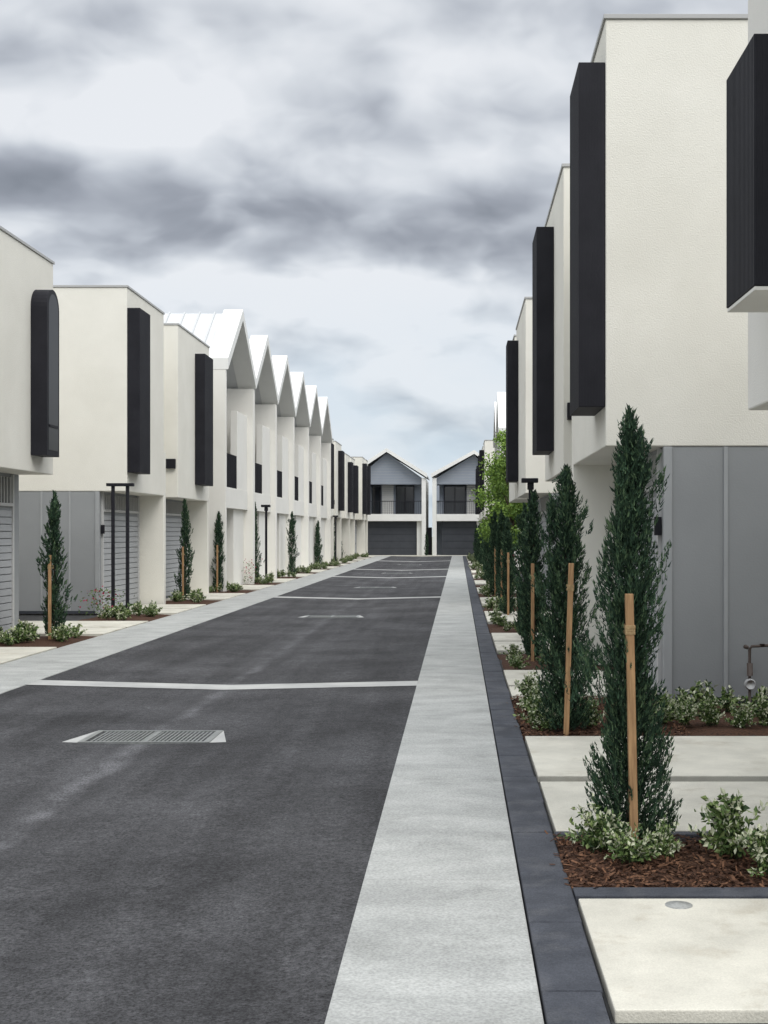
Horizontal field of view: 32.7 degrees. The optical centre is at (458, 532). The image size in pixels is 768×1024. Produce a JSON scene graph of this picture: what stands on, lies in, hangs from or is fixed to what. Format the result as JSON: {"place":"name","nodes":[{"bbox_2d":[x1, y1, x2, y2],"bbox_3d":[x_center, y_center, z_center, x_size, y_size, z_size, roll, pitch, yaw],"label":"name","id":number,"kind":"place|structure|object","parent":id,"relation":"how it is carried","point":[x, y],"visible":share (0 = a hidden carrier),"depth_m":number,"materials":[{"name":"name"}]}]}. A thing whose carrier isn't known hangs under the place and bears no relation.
{"place":"outdoors","nodes":[
{"label":"outdoors","id":0,"kind":"place"},
{"bbox_2d":[19,597,171,620],"bbox_3d":[-17.852,1.720,43.500,24.297,0.080,99.000,0,0,0],"label":"footpath base","id":1,"kind":"object","parent":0,"point":[40,617],"visible":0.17,"depth_m":25.74,"materials":[{"name":"grey concrete"}]},
{"bbox_2d":[0,647,56,664],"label":"driveway slab","id":2,"kind":"structure","parent":1,"relation":"on","point":[8,654],"depth_m":17.73,"materials":[{"name":"concrete"}]},
{"bbox_2d":[0,226,58,633],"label":"townhouse","id":3,"kind":"structure","parent":1,"relation":"on","point":[29,374],"depth_m":20.45,"materials":[{"name":"white paint"}]},
{"bbox_2d":[49,294,57,450],"bbox_3d":[-6.468,-2.540,20.760,0.063,2.480,0.480,0,0,0],"label":"window glass","id":4,"kind":"structure","parent":3,"relation":"in","point":[53,307],"depth_m":20.76,"materials":[{"name":"black glass"}]},
{"bbox_2d":[0,619,97,647],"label":"garden bed","id":5,"kind":"object","parent":1,"relation":"on","point":[23,634],"visible":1,"depth_m":19.52,"materials":[{"name":"green plant"}]},
{"bbox_2d":[48,555,53,639],"bbox_3d":[-6.266,1.025,20.077,0.054,1.350,0.157,0,0,0],"label":"timber stake","id":6,"kind":"object","parent":5,"relation":"on","point":[49,597],"visible":0.84,"depth_m":20.00,"materials":[{"name":"brown wood"}]},
{"bbox_2d":[35,490,77,638],"bbox_3d":[-6.261,0.500,20.225,0.593,2.340,0.617,0,0,0],"label":"cypress tree","id":7,"kind":"object","parent":5,"relation":"on","point":[54,534],"visible":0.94,"depth_m":20.18,"materials":[{"name":"green plant"}]},
{"bbox_2d":[36,627,124,635],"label":"driveway slab","id":8,"kind":"structure","parent":1,"relation":"on","point":[94,631],"depth_m":21.72,"materials":[{"name":"concrete"}]},
{"bbox_2d":[20,621,147,627],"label":"driveway slab","id":9,"kind":"structure","parent":1,"relation":"on","point":[126,624],"depth_m":23.40,"materials":[{"name":"concrete"}]},
{"bbox_2d":[19,609,190,614],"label":"driveway slab","id":10,"kind":"structure","parent":1,"relation":"on","point":[169,611],"depth_m":26.59,"materials":[{"name":"concrete"}]},
{"bbox_2d":[19,285,212,613],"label":"townhouse","id":11,"kind":"structure","parent":1,"relation":"on","point":[135,389],"depth_m":26.41,"materials":[{"name":"white paint"}]},
{"bbox_2d":[78,600,169,621],"bbox_3d":[-6.455,1.486,25.350,1.490,0.403,2.300,0,0,0],"label":"garden bed","id":12,"kind":"object","parent":1,"relation":"on","point":[149,614],"visible":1,"depth_m":24.76,"materials":[{"name":"green plant"}]},
{"bbox_2d":[78,586,134,616],"bbox_3d":[-6.830,1.335,25.384,1.148,0.611,1.165,0,0,0],"label":"flowering plant","id":13,"kind":"object","parent":12,"relation":"on","point":[96,603],"visible":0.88,"depth_m":25.27,"materials":[{"name":"green plant"}]},
{"bbox_2d":[106,483,133,617],"bbox_3d":[-6.550,0.350,25.300,0.520,2.600,0.120,0,0,0],"label":"street lamp","id":14,"kind":"object","parent":12,"relation":"on","point":[113,485],"visible":0.92,"depth_m":25.27,"materials":[{"name":"grey metal"}]},
{"bbox_2d":[125,604,205,608],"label":"driveway slab","id":15,"kind":"structure","parent":1,"relation":"on","point":[179,606],"depth_m":28.71,"materials":[{"name":"concrete"}]},
{"bbox_2d":[174,498,194,598],"bbox_3d":[-6.730,0.405,32.042,0.482,2.530,0.546,0,0,-31],"label":"cypress tree","id":16,"kind":"object","parent":1,"relation":"on","point":[185,533],"visible":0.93,"depth_m":32.00,"materials":[{"name":"green plant"}]},
{"bbox_2d":[166,588,221,604],"bbox_3d":[-6.455,1.512,30.850,1.490,0.351,2.300,0,0,0],"label":"garden bed","id":17,"kind":"object","parent":1,"relation":"on","point":[197,597],"visible":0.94,"depth_m":30.91,"materials":[{"name":"green plant"}]},
{"bbox_2d":[182,547,184,599],"bbox_3d":[-6.712,1.025,31.870,0.054,1.350,0.157,0,0,0],"label":"timber stake","id":18,"kind":"object","parent":17,"relation":"on","point":[183,554],"visible":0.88,"depth_m":31.80,"materials":[{"name":"brown wood"}]},
{"bbox_2d":[166,596,234,600],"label":"driveway slab","id":19,"kind":"structure","parent":1,"relation":"on","point":[215,598],"depth_m":32.42,"materials":[{"name":"concrete"}]},
{"bbox_2d":[164,310,277,591],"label":"townhouse","id":20,"kind":"structure","parent":1,"relation":"on","point":[245,397],"depth_m":40.47,"materials":[{"name":"paint"}]},
{"bbox_2d":[203,593,245,596],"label":"driveway slab","id":21,"kind":"structure","parent":1,"relation":"on","point":[222,594],"depth_m":34.29,"materials":[{"name":"concrete"}]},
{"bbox_2d":[209,581,256,592],"bbox_3d":[-6.455,1.524,36.350,1.490,0.329,2.300,0,0,0],"label":"garden bed","id":22,"kind":"object","parent":1,"relation":"on","point":[234,588],"visible":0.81,"depth_m":36.05,"materials":[{"name":"green plant"}]},
{"bbox_2d":[216,545,217,591],"bbox_3d":[-6.654,1.025,36.095,0.054,1.350,0.157,0,0,0],"label":"timber stake","id":23,"kind":"object","parent":22,"relation":"on","point":[216,568],"visible":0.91,"depth_m":36.02,"materials":[{"name":"brown wood"}]},
{"bbox_2d":[211,511,225,591],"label":"cypress tree","id":24,"kind":"object","parent":22,"relation":"on","point":[219,534],"visible":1,"depth_m":36.21,"materials":[{"name":"green plant"}]},
{"bbox_2d":[243,571,280,584],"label":"garden bed","id":25,"kind":"object","parent":1,"relation":"on","point":[267,579],"visible":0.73,"depth_m":41.60,"materials":[{"name":"green plant"}]},
{"bbox_2d":[255,502,264,578],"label":"cypress tree","id":26,"kind":"object","parent":25,"relation":"on","point":[257,568],"visible":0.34,"depth_m":42.28,"materials":[{"name":"green plant"}]},
{"bbox_2d":[261,505,270,576],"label":"street lamp","id":27,"kind":"object","parent":25,"relation":"on","point":[265,508],"visible":0.66,"depth_m":42.77,"materials":[{"name":"grey metal"}]},
{"bbox_2d":[277,569,301,578],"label":"garden bed","id":28,"kind":"object","parent":1,"relation":"on","point":[282,574],"visible":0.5,"depth_m":47.41,"materials":[{"name":"green plant"}]},
{"bbox_2d":[272,355,309,578],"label":"townhouse","id":29,"kind":"structure","parent":1,"relation":"on","point":[292,447],"depth_m":51.23,"materials":[{"name":"paint"}]},
{"bbox_2d":[286,511,299,574],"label":"cypress tree","id":30,"kind":"object","parent":1,"relation":"on","point":[292,559],"visible":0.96,"depth_m":49.97,"materials":[{"name":"green plant"}]},
{"bbox_2d":[295,565,315,573],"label":"garden bed","id":31,"kind":"object","parent":1,"relation":"on","point":[303,570],"visible":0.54,"depth_m":52.71,"materials":[{"name":"green plant"}]},
{"bbox_2d":[306,386,331,564],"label":"townhouse","id":32,"kind":"structure","parent":1,"relation":"on","point":[320,436],"depth_m":61.26,"materials":[{"name":"paint"}]},
{"bbox_2d":[309,561,329,569],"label":"garden bed","id":33,"kind":"object","parent":1,"relation":"on","point":[318,566],"visible":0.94,"depth_m":57.94,"materials":[{"name":"green plant"}]},
{"bbox_2d":[321,560,340,566],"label":"garden bed","id":34,"kind":"object","parent":1,"relation":"on","point":[335,563],"visible":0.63,"depth_m":63.53,"materials":[{"name":"green plant"}]},
{"bbox_2d":[331,438,344,559],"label":"townhouse","id":35,"kind":"structure","parent":1,"relation":"on","point":[337,480],"depth_m":72.35,"materials":[{"name":"white paint"}]},
{"bbox_2d":[341,453,358,557],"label":"townhouse","id":36,"kind":"structure","parent":1,"relation":"on","point":[351,506],"depth_m":80.50,"materials":[{"name":"white paint"}]},
{"bbox_2d":[352,457,370,554],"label":"townhouse","id":37,"kind":"structure","parent":1,"relation":"on","point":[361,531],"depth_m":88.28,"materials":[{"name":"white paint"}]},
{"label":"driveway slab","id":38,"kind":"object","parent":1,"relation":"on","visible":0},
{"bbox_2d":[314,520,322,562],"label":"cypress tree","id":39,"kind":"object","parent":38,"relation":"on","point":[317,541],"visible":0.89,"depth_m":61.06,"materials":[{"name":"green plant"}]},
{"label":"driveway slab","id":40,"kind":"object","parent":1,"relation":"on","visible":0},
{"bbox_2d":[332,515,337,561],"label":"street lamp","id":41,"kind":"object","parent":40,"relation":"on","point":[335,516],"visible":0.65,"depth_m":65.97,"materials":[{"name":"grey metal"}]},
{"bbox_2d":[0,556,451,1023],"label":"road","id":42,"kind":"structure","parent":0,"point":[204,883],"depth_m":7.87,"materials":[{"name":"grey asphalt"}]},
{"bbox_2d":[63,730,225,743],"bbox_3d":[-2.530,1.714,10.800,1.320,0.060,0.620,0,0,0],"label":"drain grate","id":43,"kind":"object","parent":42,"relation":"on","point":[214,737],"visible":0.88,"depth_m":10.77,"materials":[{"name":"metal"}]},
{"bbox_2d":[26,680,417,689],"bbox_3d":[-2.565,1.674,14.317,4.240,0.050,0.450,0,0,1],"label":"road marking band","id":44,"kind":"object","parent":42,"relation":"on","point":[210,686],"visible":1,"depth_m":14.31,"materials":[{"name":"concrete"}]},
{"bbox_2d":[301,615,361,617],"bbox_3d":[-2.530,1.714,26.200,1.320,0.060,0.620,0,0,0],"label":"drain grate","id":45,"kind":"object","parent":42,"relation":"on","point":[334,616],"visible":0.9,"depth_m":26.20,"materials":[{"name":"metal"}]},
{"bbox_2d":[273,596,440,598],"bbox_3d":[-2.565,1.674,33.300,4.230,0.050,0.600,0,0,0],"label":"road marking band","id":46,"kind":"object","parent":42,"relation":"on","point":[356,598],"visible":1,"depth_m":33.29,"materials":[{"name":"concrete"}]},
{"bbox_2d":[333,576,445,577],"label":"road marking band","id":47,"kind":"object","parent":42,"relation":"on","point":[388,577],"visible":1,"depth_m":48.74,"materials":[{"name":"concrete"}]},
{"bbox_2d":[0,0,747,526],"label":"sky","id":48,"kind":"structure","parent":0,"point":[371,183],"materials":[{"name":"grey"}]},
{"bbox_2d":[368,555,467,556],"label":"end apron","id":49,"kind":"object","parent":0,"point":[418,555],"visible":0.14,"depth_m":92.67,"materials":[{"name":"concrete"}]},
{"bbox_2d":[367,448,429,554],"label":"townhouse","id":50,"kind":"structure","parent":49,"relation":"on","point":[398,520],"depth_m":94.05,"materials":[{"name":"paint"}]},
{"bbox_2d":[371,487,379,513],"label":"sliding door","id":51,"kind":"structure","parent":50,"relation":"in","point":[377,489],"depth_m":94.98,"materials":[{"name":"black glass"}]},
{"bbox_2d":[368,521,416,554],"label":"garage door","id":52,"kind":"structure","parent":50,"relation":"in","point":[384,537],"depth_m":94.06,"materials":[{"name":"grey metal"}]},
{"bbox_2d":[397,487,412,513],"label":"sliding door","id":53,"kind":"structure","parent":50,"relation":"in","point":[400,490],"depth_m":94.98,"materials":[{"name":"black glass"}]},
{"bbox_2d":[427,527,431,554],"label":"paling fence","id":54,"kind":"object","parent":49,"relation":"on","point":[429,535],"visible":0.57,"depth_m":94.50,"materials":[{"name":"black wood"}]},
{"bbox_2d":[431,450,478,554],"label":"townhouse","id":55,"kind":"structure","parent":49,"relation":"on","point":[455,517],"depth_m":94.05,"materials":[{"name":"paint"}]},
{"bbox_2d":[445,487,464,513],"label":"sliding door","id":56,"kind":"structure","parent":55,"relation":"in","point":[449,491],"depth_m":94.98,"materials":[{"name":"black glass"}]},
{"bbox_2d":[442,521,476,554],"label":"garage door","id":57,"kind":"structure","parent":55,"relation":"in","point":[457,536],"depth_m":94.06,"materials":[{"name":"grey metal"}]},
{"bbox_2d":[466,556,767,1023],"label":"footpath base","id":58,"kind":"object","parent":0,"point":[604,996],"visible":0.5,"depth_m":5.21,"materials":[{"name":"grey concrete"}]},
{"bbox_2d":[469,562,480,569],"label":"garden bed","id":59,"kind":"object","parent":58,"relation":"on","point":[473,566],"visible":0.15,"depth_m":57.10,"materials":[{"name":"green plant"}]},
{"bbox_2d":[477,518,482,568],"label":"cypress tree","id":60,"kind":"object","parent":59,"relation":"on","point":[480,557],"visible":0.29,"depth_m":56.98,"materials":[{"name":"green plant"}]},
{"bbox_2d":[476,466,481,533],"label":"townhouse","id":61,"kind":"structure","parent":58,"relation":"on","point":[480,515],"depth_m":83.80,"materials":[{"name":"white concrete"}]},
{"bbox_2d":[478,440,494,521],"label":"townhouse","id":62,"kind":"structure","parent":58,"relation":"on","point":[487,447],"depth_m":72.10,"materials":[{"name":"white paint"}]},
{"bbox_2d":[469,429,509,536],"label":"leafy tree","id":63,"kind":"object","parent":58,"relation":"on","point":[497,506],"visible":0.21,"depth_m":43.12,"materials":[{"name":"green plant"}]},
{"bbox_2d":[478,581,516,597],"bbox_3d":[1.229,1.466,34.225,1.442,0.443,2.550,0,0,0],"label":"garden bed","id":64,"kind":"object","parent":58,"relation":"on","point":[484,590],"visible":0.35,"depth_m":33.54,"materials":[{"name":"green plant"}]},
{"bbox_2d":[484,510,500,594],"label":"cypress tree","id":65,"kind":"object","parent":64,"relation":"on","point":[493,525],"visible":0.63,"depth_m":33.97,"materials":[{"name":"green plant"}]},
{"bbox_2d":[494,548,495,595],"bbox_3d":[0.950,1.050,33.782,0.054,1.300,0.157,0,0,0],"label":"timber stake","id":66,"kind":"object","parent":64,"relation":"on","point":[495,572],"visible":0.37,"depth_m":33.71,"materials":[{"name":"brown wood"}]},
{"bbox_2d":[486,616,516,623],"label":"driveway slab","id":67,"kind":"structure","parent":58,"relation":"on","point":[510,618],"depth_m":24.45,"materials":[{"name":"concrete"}]},
{"bbox_2d":[493,392,523,566],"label":"townhouse","id":68,"kind":"structure","parent":58,"relation":"on","point":[500,413],"depth_m":59.70,"materials":[{"name":"paint"}]},
{"bbox_2d":[507,553,509,614],"bbox_3d":[0.980,1.050,25.782,0.054,1.300,0.157,0,0,0],"label":"timber stake","id":69,"kind":"object","parent":58,"relation":"on","point":[508,561],"visible":0.88,"depth_m":25.71,"materials":[{"name":"brown wood"}]},
{"bbox_2d":[482,595,546,611],"bbox_3d":[1.229,1.505,28.375,1.442,0.366,2.550,0,0,0],"label":"garden bed","id":70,"kind":"object","parent":58,"relation":"on","point":[491,603],"visible":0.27,"depth_m":27.58,"materials":[{"name":"green plant"}]},
{"bbox_2d":[484,611,551,616],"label":"driveway slab","id":71,"kind":"structure","parent":58,"relation":"on","point":[487,614],"depth_m":25.96,"materials":[{"name":"concrete"}]},
{"bbox_2d":[496,518,515,613],"bbox_3d":[0.966,0.691,26.023,0.448,1.958,0.522,0,0,0],"label":"cypress tree","id":72,"kind":"object","parent":71,"relation":"on","point":[507,540],"visible":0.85,"depth_m":25.95,"materials":[{"name":"green plant"}]},
{"bbox_2d":[491,633,547,641],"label":"driveway slab","id":73,"kind":"structure","parent":58,"relation":"on","point":[506,637],"depth_m":20.25,"materials":[{"name":"concrete"}]},
{"bbox_2d":[494,641,549,652],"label":"driveway slab","id":74,"kind":"structure","parent":58,"relation":"on","point":[499,645],"depth_m":18.85,"materials":[{"name":"concrete"}]},
{"bbox_2d":[487,606,559,632],"bbox_3d":[1.236,1.495,22.525,1.428,0.386,2.550,0,0,0],"label":"garden bed","id":75,"kind":"object","parent":58,"relation":"on","point":[500,624],"visible":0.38,"depth_m":22.86,"materials":[{"name":"green plant"}]},
{"bbox_2d":[508,502,546,637],"bbox_3d":[1.070,0.595,20.177,0.597,2.150,0.489,0,0,0],"label":"cypress tree","id":76,"kind":"object","parent":75,"relation":"on","point":[521,526],"visible":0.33,"depth_m":20.15,"materials":[{"name":"green plant"}]},
{"bbox_2d":[521,478,537,603],"bbox_3d":[1.255,0.350,23.000,0.290,2.600,0.200,0,0,0],"label":"street lamp","id":77,"kind":"object","parent":75,"relation":"on","point":[530,482],"visible":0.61,"depth_m":22.95,"materials":[{"name":"grey metal"}]},
{"bbox_2d":[506,297,570,609],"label":"townhouse","id":78,"kind":"structure","parent":58,"relation":"on","point":[522,461],"depth_m":29.64,"materials":[{"name":"white paint"}]},
{"bbox_2d":[497,644,614,670],"bbox_3d":[1.237,1.516,16.725,1.427,0.342,2.350,0,0,0],"label":"garden bed","id":79,"kind":"object","parent":58,"relation":"on","point":[515,658],"visible":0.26,"depth_m":16.18,"materials":[{"name":"green plant"}]},
{"bbox_2d":[514,489,549,658],"bbox_3d":[0.998,0.548,16.992,0.565,2.244,0.629,0,0,0],"label":"cypress tree","id":80,"kind":"object","parent":79,"relation":"on","point":[532,545],"visible":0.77,"depth_m":16.95,"materials":[{"name":"green plant"}]},
{"bbox_2d":[531,563,534,660],"bbox_3d":[0.950,1.050,16.782,0.054,1.300,0.157,0,0,0],"label":"timber stake","id":81,"kind":"object","parent":79,"relation":"on","point":[532,610],"visible":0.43,"depth_m":16.71,"materials":[{"name":"brown wood"}]},
{"bbox_2d":[504,670,625,688],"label":"driveway slab","id":82,"kind":"structure","parent":58,"relation":"on","point":[510,676],"depth_m":14.79,"materials":[{"name":"concrete"}]},
{"bbox_2d":[509,686,652,699],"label":"driveway slab","id":83,"kind":"structure","parent":58,"relation":"on","point":[512,692],"depth_m":13.40,"materials":[{"name":"concrete"}]},
{"bbox_2d":[510,669,767,740],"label":"garden bed","id":84,"kind":"object","parent":58,"relation":"on","point":[682,709],"visible":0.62,"depth_m":11.11,"materials":[{"name":"green plant"}]},
{"bbox_2d":[529,464,603,729],"bbox_3d":[0.900,0.547,10.781,0.654,2.245,0.522,0,0,-18],"label":"cypress tree","id":85,"kind":"object","parent":84,"relation":"on","point":[566,549],"visible":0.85,"depth_m":10.74,"materials":[{"name":"green plant"}]},
{"bbox_2d":[563,563,573,735],"bbox_3d":[0.890,0.975,10.611,0.054,1.450,0.157,2,0,0],"label":"timber stake","id":86,"kind":"object","parent":84,"relation":"on","point":[570,588],"visible":0.86,"depth_m":10.54,"materials":[{"name":"brown wood"}]},
{"bbox_2d":[525,736,767,781],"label":"driveway slab","id":87,"kind":"structure","parent":58,"relation":"on","point":[697,758],"depth_m":9.49,"materials":[{"name":"concrete"}]},
{"bbox_2d":[532,14,767,702],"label":"townhouse","id":88,"kind":"structure","parent":58,"relation":"on","point":[629,275],"depth_m":12.60,"materials":[{"name":"white paint"}]},
{"bbox_2d":[540,782,767,833],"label":"driveway slab","id":89,"kind":"structure","parent":58,"relation":"on","point":[561,799],"depth_m":7.98,"materials":[{"name":"concrete"}]},
{"bbox_2d":[545,787,767,891],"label":"garden bed","id":90,"kind":"object","parent":58,"relation":"on","point":[729,852],"visible":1,"depth_m":6.49,"materials":[{"name":"green plant"}]},
{"bbox_2d":[559,403,682,837],"bbox_3d":[0.855,0.489,6.967,0.663,2.362,0.524,0,0,0],"label":"cypress tree","id":91,"kind":"object","parent":90,"relation":"on","point":[628,519],"visible":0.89,"depth_m":6.92,"materials":[{"name":"green plant"}]},
{"bbox_2d":[622,594,637,839],"bbox_3d":[0.902,1.010,6.851,0.055,1.380,0.157,-1,0,0],"label":"timber stake","id":92,"kind":"object","parent":90,"relation":"on","point":[628,631],"visible":0.82,"depth_m":6.78,"materials":[{"name":"brown wood"}]},
{"bbox_2d":[555,831,763,842],"bbox_3d":[3.763,1.680,7.085,6.475,0.100,0.070,0,0,0],"label":"bluestone edging","id":93,"kind":"object","parent":58,"relation":"on","point":[685,833],"visible":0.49,"depth_m":7.05,"materials":[{"name":"grey stone"}]},
{"bbox_2d":[573,887,767,906],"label":"bluestone edging","id":94,"kind":"object","parent":58,"relation":"on","point":[669,893],"visible":0.45,"depth_m":5.90,"materials":[{"name":"grey stone"}]},
{"bbox_2d":[578,899,767,1022],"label":"driveway slab","id":95,"kind":"structure","parent":58,"relation":"on","point":[699,961],"depth_m":5.02,"materials":[{"name":"concrete"}]},
{"bbox_2d":[665,901,692,908],"bbox_3d":[0.965,1.638,5.720,0.120,0.014,0.120,0,0,0],"label":"inspection cover","id":96,"kind":"object","parent":95,"relation":"on","point":[678,904],"visible":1,"depth_m":5.71,"materials":[{"name":"metal"}]},
{"bbox_2d":[674,706,767,735],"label":"garden bed","id":97,"kind":"object","parent":58,"relation":"on","point":[698,727],"visible":0.26,"depth_m":10.98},
{"bbox_2d":[743,644,767,702],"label":"gas meter","id":98,"kind":"object","parent":97,"relation":"on","point":[749,684],"visible":0.97,"depth_m":12.45,"materials":[{"name":"grey metal"}]},
{"bbox_2d":[726,0,767,409],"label":"townhouse","id":99,"kind":"structure","parent":58,"relation":"on","point":[747,185],"depth_m":7.56,"materials":[{"name":"metal"}]},
{"bbox_3d":[1.242,1.682,30.525,1.415,0.096,1.450,0,0,0],"label":"driveway slab","id":100,"kind":"object","parent":58,"relation":"on","visible":0},
{"bbox_2d":[491,509,510,599],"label":"cypress tree","id":101,"kind":"object","parent":100,"relation":"on","point":[500,529],"visible":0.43,"depth_m":30.46,"materials":[{"name":"green plant"}]},
{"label":"driveway slab","id":102,"kind":"object","parent":58,"relation":"on","visible":0},
{"bbox_2d":[480,532,491,579],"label":"cypress tree","id":103,"kind":"object","parent":102,"relation":"on","point":[485,552],"visible":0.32,"depth_m":43.98,"materials":[{"name":"green plant"}]},
{"label":"ground","id":104,"kind":"structure","parent":0,"visible":0},
{"bbox_2d":[0,556,389,693],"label":"concrete gutter","id":105,"kind":"object","parent":104,"relation":"on","point":[18,673],"visible":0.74,"depth_m":20.43,"materials":[{"name":"grey concrete"}]},
{"bbox_2d":[324,556,543,1023],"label":"concrete gutter","id":106,"kind":"object","parent":104,"relation":"on","point":[438,933],"visible":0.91,"depth_m":6.17,"materials":[{"name":"grey concrete"}]},
{"bbox_2d":[463,556,610,1023],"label":"bluestone edging","id":107,"kind":"object","parent":104,"relation":"on","point":[570,990],"visible":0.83,"depth_m":6.12,"materials":[{"name":"grey stone"}]},
{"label":"garden bed","id":108,"kind":"object","parent":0,"visible":0},
{"bbox_2d":[476,437,527,571],"bbox_3d":[1.632,-0.634,39.724,2.359,4.671,2.587,0,0,0],"label":"leafy tree","id":109,"kind":"object","parent":108,"relation":"on","point":[500,489],"visible":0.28,"depth_m":39.35,"materials":[{"name":"green plant"}]},
{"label":"garden bed","id":110,"kind":"object","parent":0,"visible":0},
{"bbox_2d":[475,525,480,560],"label":"cypress tree","id":111,"kind":"object","parent":110,"relation":"on","point":[477,549],"visible":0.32,"depth_m":63.96,"materials":[{"name":"green plant"}]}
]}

